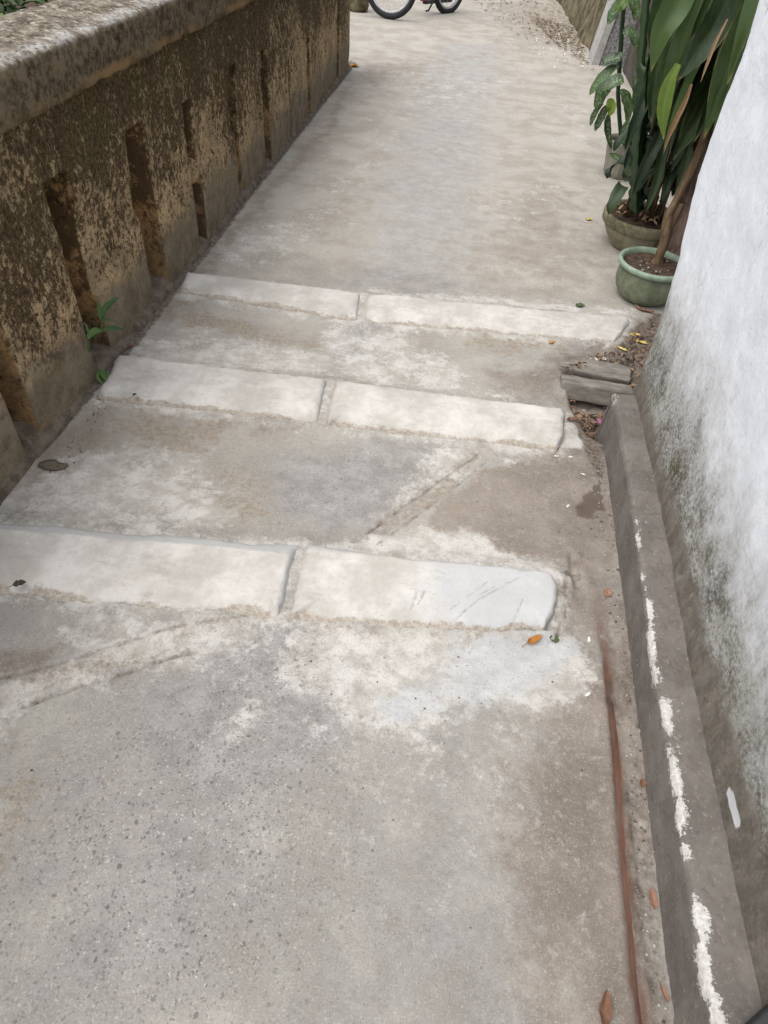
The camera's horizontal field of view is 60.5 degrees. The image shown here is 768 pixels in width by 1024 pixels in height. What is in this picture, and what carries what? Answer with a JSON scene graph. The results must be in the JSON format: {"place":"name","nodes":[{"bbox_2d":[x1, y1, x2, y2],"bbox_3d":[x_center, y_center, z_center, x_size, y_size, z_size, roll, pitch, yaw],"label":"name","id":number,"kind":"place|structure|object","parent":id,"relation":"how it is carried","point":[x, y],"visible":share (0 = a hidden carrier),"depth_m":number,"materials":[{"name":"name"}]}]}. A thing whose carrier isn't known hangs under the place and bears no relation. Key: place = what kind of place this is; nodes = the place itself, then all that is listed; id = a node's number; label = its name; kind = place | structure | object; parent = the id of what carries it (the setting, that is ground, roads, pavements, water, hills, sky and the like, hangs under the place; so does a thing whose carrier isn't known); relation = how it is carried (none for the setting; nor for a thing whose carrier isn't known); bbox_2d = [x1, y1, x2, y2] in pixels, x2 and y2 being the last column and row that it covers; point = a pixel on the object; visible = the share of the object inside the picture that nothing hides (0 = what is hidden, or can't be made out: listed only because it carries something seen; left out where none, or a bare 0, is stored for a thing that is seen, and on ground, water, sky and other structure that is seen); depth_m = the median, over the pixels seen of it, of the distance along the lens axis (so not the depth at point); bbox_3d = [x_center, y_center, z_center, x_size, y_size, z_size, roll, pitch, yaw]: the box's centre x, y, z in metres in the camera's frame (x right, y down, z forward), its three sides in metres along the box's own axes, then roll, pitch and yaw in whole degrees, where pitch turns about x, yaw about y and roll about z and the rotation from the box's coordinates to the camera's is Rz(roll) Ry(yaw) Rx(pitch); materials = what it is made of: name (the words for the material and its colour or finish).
{"place":"outdoors","nodes":[
{"label":"outdoors","id":0,"kind":"place"},
{"bbox_2d":[1,0,54,13],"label":"earth bank","id":1,"kind":"structure","parent":0,"point":[30,4],"depth_m":2.91,"materials":[{"name":"soil"}]},
{"bbox_2d":[0,0,673,1023],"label":"alley pavement","id":2,"kind":"structure","parent":0,"point":[468,148],"depth_m":1.65,"materials":[{"name":"concrete"}]},
{"bbox_2d":[38,459,68,470],"bbox_3d":[-1.046,-0.146,2.078,0.102,0.031,0.052,9,45,3],"label":"fallen leaf","id":3,"kind":"object","parent":2,"relation":"on","point":[52,464],"visible":1,"depth_m":2.07,"materials":[{"name":"brown plant"}]},
{"bbox_2d":[96,369,110,383],"bbox_3d":[-1.011,-0.489,2.385,0.066,0.019,0.078,-4,46,-10],"label":"weed","id":4,"kind":"object","parent":2,"relation":"on","point":[103,374],"visible":0.93,"depth_m":2.39,"materials":[{"name":"green plant"}]},
{"bbox_2d":[0,523,298,617],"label":"step slab","id":5,"kind":"structure","parent":2,"relation":"on","point":[56,563],"depth_m":1.77,"materials":[{"name":"grey concrete"}]},
{"bbox_2d":[9,580,25,586],"bbox_3d":[-0.944,0.185,1.694,0.039,0.011,0.024,9,45,3],"label":"fallen leaf","id":6,"kind":"object","parent":5,"relation":"on","point":[16,583],"visible":1,"depth_m":1.70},
{"bbox_2d":[0,0,350,505],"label":"stone wall","id":7,"kind":"structure","parent":2,"relation":"on","point":[145,145],"depth_m":2.36,"materials":[{"name":"brown stone"}]},
{"bbox_2d":[84,297,123,351],"bbox_3d":[-1.012,-0.677,2.340,0.074,0.180,0.246,9,45,3],"label":"weed","id":8,"kind":"object","parent":7,"relation":"attached to","point":[102,312],"visible":1,"depth_m":2.31,"materials":[{"name":"green plant"}]},
{"bbox_2d":[96,355,325,422],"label":"step slab","id":9,"kind":"structure","parent":2,"relation":"on","point":[200,387],"depth_m":2.36,"materials":[{"name":"grey concrete"}]},
{"bbox_2d":[179,273,359,320],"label":"step slab","id":10,"kind":"structure","parent":2,"relation":"on","point":[333,303],"depth_m":2.89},
{"bbox_2d":[0,88,613,1020],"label":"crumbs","id":11,"kind":"object","parent":2,"relation":"on","point":[362,788],"visible":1,"depth_m":1.42,"materials":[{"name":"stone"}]},
{"bbox_2d":[47,399,666,1023],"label":"grit","id":12,"kind":"object","parent":2,"relation":"on","point":[621,681],"visible":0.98,"depth_m":1.61,"materials":[{"name":"gravel"}]},
{"bbox_2d":[368,0,461,19],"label":"bicycle","id":13,"kind":"object","parent":2,"relation":"on","point":[402,11],"visible":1,"depth_m":7.88,"materials":[{"name":"black rubber"}]},
{"bbox_2d":[289,545,557,631],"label":"step slab","id":14,"kind":"structure","parent":2,"relation":"on","point":[336,585],"depth_m":1.79,"materials":[{"name":"grey concrete"}]},
{"bbox_2d":[326,381,564,452],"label":"step slab","id":15,"kind":"structure","parent":2,"relation":"on","point":[391,410],"depth_m":2.35,"materials":[{"name":"grey concrete"}]},
{"bbox_2d":[365,295,628,341],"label":"step slab","id":16,"kind":"structure","parent":2,"relation":"on","point":[409,311],"depth_m":2.89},
{"bbox_2d":[522,635,541,646],"bbox_3d":[0.390,0.339,1.731,0.068,0.011,0.020,-20,51,-23],"label":"fallen leaf","id":17,"kind":"object","parent":2,"relation":"on","point":[533,639],"visible":1,"depth_m":1.74,"materials":[{"name":"orange plant"}]},
{"bbox_2d":[477,0,593,69],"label":"leaf litter","id":18,"kind":"object","parent":2,"relation":"on","point":[565,34],"visible":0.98,"depth_m":8.11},
{"bbox_2d":[550,635,559,642],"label":"fallen leaf","id":19,"kind":"object","parent":2,"relation":"on","point":[556,639],"visible":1,"depth_m":1.75,"materials":[{"name":"green plant"}]},
{"bbox_2d":[535,33,584,67],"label":"pale petals","id":20,"kind":"object","parent":2,"relation":"on","point":[560,48],"visible":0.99,"depth_m":7.27,"materials":[{"name":"white plant"}]},
{"bbox_2d":[567,417,578,420],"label":"fallen leaf","id":21,"kind":"object","parent":2,"relation":"on","point":[572,418],"visible":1,"depth_m":2.44,"materials":[{"name":"brown plant"}]},
{"bbox_2d":[558,353,630,384],"bbox_3d":[0.875,-0.585,2.761,0.303,0.096,0.105,13,46,7],"label":"gutter stone","id":22,"kind":"object","parent":2,"relation":"on","point":[593,369],"visible":0.67,"depth_m":2.72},
{"bbox_2d":[560,374,632,406],"bbox_3d":[0.845,-0.480,2.636,0.291,0.095,0.098,11,45,4],"label":"gutter stone","id":23,"kind":"object","parent":2,"relation":"on","point":[592,391],"visible":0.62,"depth_m":2.60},
{"bbox_2d":[599,989,612,1023],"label":"fallen leaf","id":24,"kind":"object","parent":2,"relation":"on","point":[606,1010],"visible":1,"depth_m":1.19,"materials":[{"name":"brown plant"}]},
{"bbox_2d":[603,588,611,598],"bbox_3d":[0.639,0.232,1.877,0.027,0.006,0.044,9,45,3],"label":"fallen leaf","id":25,"kind":"object","parent":2,"relation":"on","point":[606,591],"visible":1,"depth_m":1.88,"materials":[{"name":"plant"}]},
{"bbox_2d":[565,314,659,440],"bbox_3d":[0.950,-0.607,2.792,0.334,0.111,1.083,25,48,18],"label":"debris","id":26,"kind":"object","parent":2,"relation":"on","point":[591,433],"visible":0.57,"depth_m":2.73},
{"bbox_2d":[604,133,630,179],"bbox_3d":[1.609,-2.375,4.409,0.282,0.220,0.282,9,45,3],"label":"flower pot","id":27,"kind":"object","parent":2,"relation":"on","point":[616,170],"visible":0.2,"depth_m":4.37,"materials":[{"name":"ceramic"}]},
{"bbox_2d":[589,0,647,159],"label":"dumbcane plant","id":28,"kind":"object","parent":27,"relation":"in","point":[604,84],"visible":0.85,"depth_m":4.04,"materials":[{"name":"green plant"}]},
{"bbox_2d":[610,701,641,1023],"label":"rusty bar","id":29,"kind":"object","parent":2,"relation":"on","point":[617,774],"visible":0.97,"depth_m":1.37,"materials":[{"name":"metal"}]},
{"bbox_2d":[602,199,667,250],"bbox_3d":[1.395,-1.540,3.594,0.432,0.172,0.433,9,45,3],"label":"flower pot","id":30,"kind":"object","parent":2,"relation":"on","point":[623,233],"visible":0.53,"depth_m":3.48,"materials":[{"name":"ceramic"}]},
{"bbox_2d":[605,0,700,224],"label":"spurge plant","id":31,"kind":"object","parent":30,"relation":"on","point":[649,177],"visible":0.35,"depth_m":3.19,"materials":[{"name":"green plant"}]},
{"bbox_2d":[640,779,646,786],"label":"fallen leaf","id":32,"kind":"object","parent":2,"relation":"on","point":[643,782],"visible":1,"depth_m":1.50,"materials":[{"name":"brown plant"}]},
{"bbox_2d":[615,246,679,306],"bbox_3d":[1.265,-1.113,3.147,0.337,0.179,0.337,9,45,3],"label":"flower pot","id":33,"kind":"object","parent":2,"relation":"on","point":[639,281],"visible":0.77,"depth_m":3.08,"materials":[{"name":"green ceramic"}]},
{"bbox_2d":[645,0,758,265],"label":"dracaena plant","id":34,"kind":"object","parent":33,"relation":"in","point":[697,48],"visible":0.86,"depth_m":2.50,"materials":[{"name":"green plant"}]},
{"bbox_2d":[649,887,658,908],"bbox_3d":[0.546,0.784,1.335,0.019,0.006,0.040,9,45,3],"label":"fallen leaf","id":35,"kind":"object","parent":2,"relation":"on","point":[654,901],"visible":1,"depth_m":1.33,"materials":[{"name":"plant"}]},
{"bbox_2d":[661,983,669,1001],"bbox_3d":[0.522,0.896,1.226,0.010,0.007,0.032,-9,47,-15],"label":"fallen leaf","id":36,"kind":"object","parent":2,"relation":"on","point":[664,991],"visible":1,"depth_m":1.23,"materials":[{"name":"brown plant"}]},
{"bbox_2d":[595,393,761,1023],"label":"wall plinth","id":37,"kind":"structure","parent":2,"relation":"on","point":[711,972],"depth_m":1.42,"materials":[{"name":"grey concrete"}]},
{"bbox_2d":[745,1004,767,1023],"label":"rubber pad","id":38,"kind":"object","parent":37,"relation":"on","point":[760,1016],"visible":1,"depth_m":1.06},
{"bbox_2d":[653,126,713,255],"bbox_3d":[1.687,-2.136,2.680,0.381,2.459,0.370,-26,53,-28],"label":"tree trunk","id":39,"kind":"object","parent":2,"relation":"on","point":[675,244],"visible":0.04,"depth_m":3.26,"materials":[{"name":"brown plant"}]},
{"bbox_2d":[349,0,632,94],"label":"ground","id":40,"kind":"structure","parent":0,"point":[361,23],"depth_m":7.69,"materials":[{"name":"concrete"}]},
{"bbox_2d":[0,0,47,16],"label":"shrub","id":41,"kind":"object","parent":40,"relation":"on","point":[11,8],"visible":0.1,"depth_m":2.18,"materials":[{"name":"green plant"}]},
{"bbox_2d":[350,0,368,11],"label":"stone bollard","id":42,"kind":"object","parent":40,"relation":"on","point":[359,5],"visible":0.81,"depth_m":8.06,"materials":[{"name":"beige stone"}]},
{"bbox_2d":[556,0,606,51],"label":"mossy wall","id":43,"kind":"structure","parent":40,"relation":"on","point":[585,16],"depth_m":7.82,"materials":[{"name":"beige stone"}]},
{"bbox_2d":[588,0,641,68],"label":"gate pillar","id":44,"kind":"structure","parent":40,"relation":"on","point":[605,42],"depth_m":6.81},
{"bbox_2d":[623,0,693,163],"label":"garden wall","id":45,"kind":"structure","parent":40,"relation":"on","point":[629,69],"depth_m":6.49,"materials":[{"name":"grey concrete"}]},
{"bbox_2d":[632,0,767,1007],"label":"house wall","id":46,"kind":"structure","parent":40,"relation":"on","point":[700,392],"depth_m":1.61,"materials":[{"name":"white paint"}]}
]}

